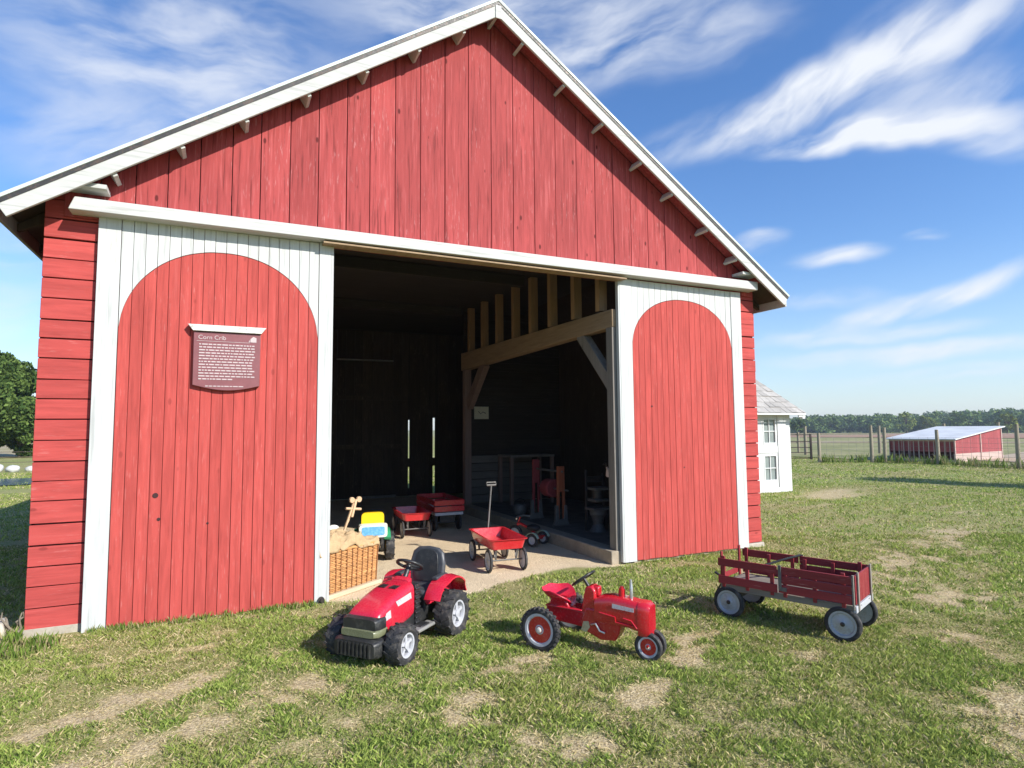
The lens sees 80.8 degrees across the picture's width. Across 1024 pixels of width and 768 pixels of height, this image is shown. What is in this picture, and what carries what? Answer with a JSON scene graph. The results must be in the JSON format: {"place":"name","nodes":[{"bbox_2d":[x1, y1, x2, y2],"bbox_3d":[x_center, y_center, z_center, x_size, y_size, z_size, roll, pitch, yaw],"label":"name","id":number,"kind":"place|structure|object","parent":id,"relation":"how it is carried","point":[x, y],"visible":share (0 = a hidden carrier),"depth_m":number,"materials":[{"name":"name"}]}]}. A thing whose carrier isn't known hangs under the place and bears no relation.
{"place":"outdoors","nodes":[
{"label":"outdoors","id":0,"kind":"place"},
{"bbox_2d":[0,478,31,485],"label":"pond","id":1,"kind":"structure","parent":0,"point":[15,481],"depth_m":19.22,"materials":[{"name":"blue liquid"}]},
{"bbox_2d":[0,443,32,457],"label":"field","id":2,"kind":"structure","parent":0,"point":[5,451],"depth_m":46.82,"materials":[{"name":"plant"}]},
{"bbox_2d":[0,430,1023,767],"bbox_3d":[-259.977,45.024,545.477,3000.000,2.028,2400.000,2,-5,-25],"label":"ground","id":3,"kind":"structure","parent":0,"point":[452,540],"depth_m":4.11,"materials":[{"name":"green plant"}]},
{"bbox_2d":[0,618,8,643],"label":"stone block","id":4,"kind":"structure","parent":3,"relation":"on","point":[2,627],"depth_m":4.52,"materials":[{"name":"white stone"}]},
{"bbox_2d":[0,612,23,641],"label":"dry vine","id":5,"kind":"object","parent":3,"relation":"on","point":[8,627],"visible":0.55,"depth_m":4.57,"materials":[{"name":"beige plant"}]},
{"bbox_2d":[5,465,19,471],"bbox_3d":[-20.278,3.457,24.422,0.494,0.354,0.395,2,-5,-25],"label":"white rock","id":6,"kind":"object","parent":3,"relation":"on","point":[13,468],"visible":0.8,"depth_m":24.30,"materials":[{"name":"white stone"}]},
{"bbox_2d":[0,350,37,446],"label":"tree","id":7,"kind":"object","parent":3,"relation":"on","point":[18,379],"visible":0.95,"depth_m":37.30,"materials":[{"name":"green plant"}]},
{"bbox_2d":[4,425,34,457],"bbox_3d":[-31.652,3.539,38.675,3.127,3.156,3.081,2,-5,-25],"label":"tree","id":8,"kind":"object","parent":3,"relation":"on","point":[20,445],"visible":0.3,"depth_m":38.45,"materials":[{"name":"green plant"}]},
{"bbox_2d":[25,466,31,470],"bbox_3d":[-19.934,3.523,24.916,0.369,0.267,0.302,2,-5,-25],"label":"white rock","id":9,"kind":"object","parent":3,"relation":"on","point":[28,468],"visible":0.64,"depth_m":24.79,"materials":[{"name":"white stone"}]},
{"bbox_2d":[324,541,381,600],"bbox_3d":[-1.793,1.842,6.078,0.540,0.451,0.820,-3,-5,28],"label":"basket","id":10,"kind":"object","parent":3,"relation":"on","point":[353,568],"visible":0.59,"depth_m":5.97,"materials":[{"name":"orange wicker"}]},
{"bbox_2d":[320,528,379,557],"bbox_3d":[-1.800,1.571,6.076,0.512,0.267,0.830,-3,-5,28],"label":"burlap sack","id":11,"kind":"object","parent":10,"relation":"on","point":[342,539],"visible":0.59,"depth_m":5.98,"materials":[{"name":"beige fabric"}]},
{"bbox_2d":[330,496,361,530],"bbox_3d":[-1.744,1.398,6.248,0.401,0.427,0.088,3,-5,-37],"label":"wooden toy","id":12,"kind":"object","parent":11,"relation":"on","point":[353,501],"visible":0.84,"depth_m":6.29,"materials":[{"name":"brown wood"}]},
{"bbox_2d":[354,512,394,559],"bbox_3d":[-1.791,1.887,7.627,0.534,0.599,0.849,1,-4,-17],"label":"green toy tractor","id":13,"kind":"object","parent":3,"relation":"on","point":[372,523],"visible":0.63,"depth_m":7.32,"materials":[{"name":"plastic"}]},
{"bbox_2d":[0,546,762,659],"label":"long grass","id":14,"kind":"structure","parent":3,"relation":"on","point":[36,641],"depth_m":4.60,"materials":[{"name":"green plant"}]},
{"bbox_2d":[0,0,789,638],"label":"barn","id":15,"kind":"structure","parent":3,"relation":"on","point":[508,220],"depth_m":6.34,"materials":[{"name":"wood"}]},
{"bbox_2d":[81,217,333,632],"bbox_3d":[-2.595,0.316,5.350,1.912,3.400,0.056,2,-5,-25],"label":"door","id":16,"kind":"structure","parent":15,"relation":"in","point":[200,500],"depth_m":5.27,"materials":[{"name":"red paint"}]},
{"bbox_2d":[188,324,265,390],"bbox_3d":[-2.535,-0.228,5.357,0.628,0.575,0.059,2,-5,-25],"label":"plaque","id":17,"kind":"object","parent":15,"relation":"attached to","point":[226,358],"visible":1,"depth_m":5.34,"materials":[{"name":"metal"}]},
{"bbox_2d":[474,407,488,418],"bbox_3d":[-0.613,0.581,12.113,0.310,0.250,0.022,2,-5,-25],"label":"paper notice","id":18,"kind":"object","parent":15,"relation":"attached to","point":[481,412],"visible":1,"depth_m":12.11,"materials":[{"name":"white paper"}]},
{"bbox_2d":[513,498,526,514],"bbox_3d":[0.137,2.075,10.211,0.240,0.277,0.240,2,-5,-25],"label":"iron pot","id":19,"kind":"object","parent":15,"relation":"on","point":[519,509],"visible":0.99,"depth_m":10.12,"materials":[{"name":"metal"}]},
{"bbox_2d":[498,453,553,504],"bbox_3d":[0.280,1.864,11.906,0.960,0.945,0.600,2,-5,-25],"label":"workbench","id":20,"kind":"object","parent":15,"relation":"on","point":[511,457],"visible":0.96,"depth_m":11.83,"materials":[{"name":"grey wood"}]},
{"bbox_2d":[528,459,569,525],"bbox_3d":[0.606,1.674,9.411,0.338,0.950,0.960,2,-5,-25],"label":"corn sheller","id":21,"kind":"object","parent":15,"relation":"on","point":[548,487],"visible":1,"depth_m":9.37,"materials":[{"name":"red metal"}]},
{"bbox_2d":[584,470,608,532],"bbox_3d":[1.232,1.650,8.545,0.330,0.860,0.260,2,-5,-25],"label":"iron stove","id":22,"kind":"object","parent":15,"relation":"on","point":[598,514],"visible":0.93,"depth_m":8.48,"materials":[{"name":"metal"}]},
{"bbox_2d":[602,462,608,476],"bbox_3d":[1.175,1.061,7.448,0.100,0.189,0.224,-3,-5,34],"label":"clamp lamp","id":23,"kind":"object","parent":15,"relation":"attached to","point":[607,471],"visible":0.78,"depth_m":7.45,"materials":[{"name":"metal"}]},
{"bbox_2d":[615,279,748,562],"bbox_3d":[2.185,0.432,7.619,2.002,3.390,0.056,2,-5,-25],"label":"door","id":24,"kind":"structure","parent":15,"relation":"in","point":[683,475],"depth_m":7.55,"materials":[{"name":"red paint"}]},
{"bbox_2d":[324,546,469,666],"bbox_3d":[-0.844,1.627,4.548,0.682,0.651,1.099,-2,-5,24],"label":"toy tractor","id":25,"kind":"object","parent":3,"relation":"on","point":[392,614],"visible":1,"depth_m":4.37,"materials":[{"name":"plastic"}]},
{"bbox_2d":[391,505,431,537],"bbox_3d":[-1.550,2.118,9.260,0.470,0.368,0.910,1,-5,-21],"label":"steel wagon","id":26,"kind":"object","parent":3,"relation":"on","point":[418,514],"visible":1,"depth_m":9.03,"materials":[{"name":"red metal"}]},
{"bbox_2d":[417,493,463,530],"bbox_3d":[-1.193,2.097,9.909,0.492,0.500,1.110,1,-5,-23],"label":"stake wagon","id":27,"kind":"object","parent":3,"relation":"on","point":[441,509],"visible":0.79,"depth_m":9.51,"materials":[{"name":"wood"}]},
{"bbox_2d":[469,481,527,572],"bbox_3d":[-0.190,1.670,7.149,0.470,0.929,0.969,1,-4,-19],"label":"steel wagon","id":28,"kind":"object","parent":3,"relation":"on","point":[504,540],"visible":1,"depth_m":6.97,"materials":[{"name":"metal"}]},
{"bbox_2d":[509,514,549,546],"bbox_3d":[0.191,2.030,8.377,0.601,0.387,0.333,-4,-5,36],"label":"tricycle","id":29,"kind":"object","parent":3,"relation":"on","point":[533,538],"visible":0.8,"depth_m":8.30,"materials":[{"name":"metal"}]},
{"bbox_2d":[520,570,666,661],"bbox_3d":[0.622,1.650,4.393,0.988,0.558,0.556,-3,-5,31],"label":"pedal tractor","id":30,"kind":"object","parent":3,"relation":"on","point":[605,616],"visible":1,"depth_m":4.30,"materials":[{"name":"metal"}]},
{"bbox_2d":[754,380,805,492],"bbox_3d":[4.925,0.917,15.392,3.871,3.570,2.980,2,-5,-25],"label":"playhouse","id":31,"kind":"object","parent":3,"relation":"on","point":[775,410],"visible":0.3,"depth_m":14.75,"materials":[{"name":"white paint"}]},
{"bbox_2d":[762,418,776,443],"bbox_3d":[6.289,1.158,14.730,0.440,0.630,0.048,2,-5,-25],"label":"window","id":32,"kind":"structure","parent":31,"relation":"in","point":[769,424],"depth_m":14.74,"materials":[{"name":"white glass"}]},
{"bbox_2d":[764,455,777,481],"bbox_3d":[6.296,2.051,14.664,0.440,0.640,0.048,2,-5,-25],"label":"window","id":33,"kind":"structure","parent":31,"relation":"in","point":[770,461],"depth_m":14.68,"materials":[{"name":"white glass"}]},
{"bbox_2d":[714,545,877,641],"bbox_3d":[2.273,1.692,4.998,1.228,0.530,0.548,-4,-6,43],"label":"slatted wagon","id":34,"kind":"object","parent":3,"relation":"on","point":[845,597],"visible":1,"depth_m":4.78,"materials":[{"name":"wood"}]},
{"bbox_2d":[790,418,806,433],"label":"tree","id":35,"kind":"object","parent":3,"relation":"on","point":[798,424],"visible":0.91,"depth_m":215.11,"materials":[{"name":"green plant"}]},
{"bbox_2d":[790,434,812,459],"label":"field gate","id":36,"kind":"structure","parent":3,"relation":"on","point":[810,447],"depth_m":26.89,"materials":[{"name":"grey metal"}]},
{"bbox_2d":[893,411,916,432],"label":"tree","id":37,"kind":"object","parent":3,"relation":"on","point":[909,424],"visible":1,"depth_m":249.78,"materials":[{"name":"green plant"}]},
{"bbox_2d":[790,407,1023,432],"bbox_3d":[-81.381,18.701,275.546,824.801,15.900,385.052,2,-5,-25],"label":"woodland","id":38,"kind":"object","parent":3,"relation":"on","point":[829,423],"visible":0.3,"depth_m":296.18,"materials":[{"name":"green plant"}]},
{"bbox_2d":[817,424,1023,468],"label":"wire fence","id":39,"kind":"object","parent":3,"relation":"on","point":[1017,442],"visible":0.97,"depth_m":24.68,"materials":[{"name":"grey metal"}]},
{"bbox_2d":[817,453,1023,468],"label":"fence weeds","id":40,"kind":"object","parent":3,"relation":"on","point":[973,462],"visible":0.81,"depth_m":24.72,"materials":[{"name":"green plant"}]},
{"bbox_2d":[919,415,937,428],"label":"tree","id":41,"kind":"object","parent":3,"relation":"on","point":[926,422],"visible":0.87,"depth_m":248.89,"materials":[{"name":"green plant"}]},
{"bbox_2d":[947,410,970,425],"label":"tree","id":42,"kind":"object","parent":3,"relation":"on","point":[964,418],"visible":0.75,"depth_m":247.06,"materials":[{"name":"green plant"}]},
{"bbox_2d":[994,412,1020,433],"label":"tree","id":43,"kind":"object","parent":3,"relation":"on","point":[1010,420],"visible":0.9,"depth_m":191.90,"materials":[{"name":"green plant"}]},
{"bbox_2d":[0,531,1023,622],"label":"grass","id":44,"kind":"structure","parent":0,"point":[1005,574],"depth_m":6.40,"materials":[{"name":"green plant"}]},
{"bbox_2d":[0,481,1023,541],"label":"grass","id":45,"kind":"structure","parent":0,"point":[781,499],"depth_m":11.93,"materials":[{"name":"green plant"}]},
{"bbox_2d":[0,456,1023,488],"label":"grass","id":46,"kind":"structure","parent":0,"point":[884,468],"depth_m":20.57,"materials":[{"name":"green plant"}]},
{"bbox_2d":[0,0,1023,430],"label":"sky","id":47,"kind":"structure","parent":0,"point":[867,155],"materials":[{"name":"blue"}]},
{"bbox_2d":[790,437,1023,465],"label":"pasture","id":48,"kind":"structure","parent":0,"point":[849,449],"depth_m":42.71,"materials":[{"name":"green plant"}]},
{"bbox_2d":[791,432,882,451],"bbox_3d":[17.418,3.555,36.597,9.789,1.250,0.137,-1,-4,9],"label":"rail fence","id":49,"kind":"object","parent":48,"relation":"on","point":[798,445],"visible":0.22,"depth_m":36.25,"materials":[{"name":"brown wood"}]},
{"bbox_2d":[803,422,999,454],"bbox_3d":[21.931,3.168,34.556,11.746,1.850,1.703,0,-4,-5],"label":"wire fence","id":50,"kind":"object","parent":48,"relation":"on","point":[879,434],"visible":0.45,"depth_m":34.21,"materials":[{"name":"grey metal"}]},
{"bbox_2d":[886,426,1004,461],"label":"red shed","id":51,"kind":"structure","parent":48,"relation":"on","point":[961,436],"depth_m":27.14,"materials":[{"name":"paint"}]},
{"bbox_2d":[790,433,1023,437],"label":"field","id":52,"kind":"structure","parent":0,"point":[1009,435],"depth_m":109.90,"materials":[{"name":"plant"}]},
{"bbox_2d":[812,441,1023,442],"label":"dirt track","id":53,"kind":"structure","parent":0,"point":[888,441],"depth_m":59.96,"materials":[{"name":"beige soil"}]},
{"bbox_2d":[979,452,1023,461],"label":"dirt yard","id":54,"kind":"structure","parent":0,"point":[1012,455],"depth_m":27.63,"materials":[{"name":"beige soil"}]}
]}

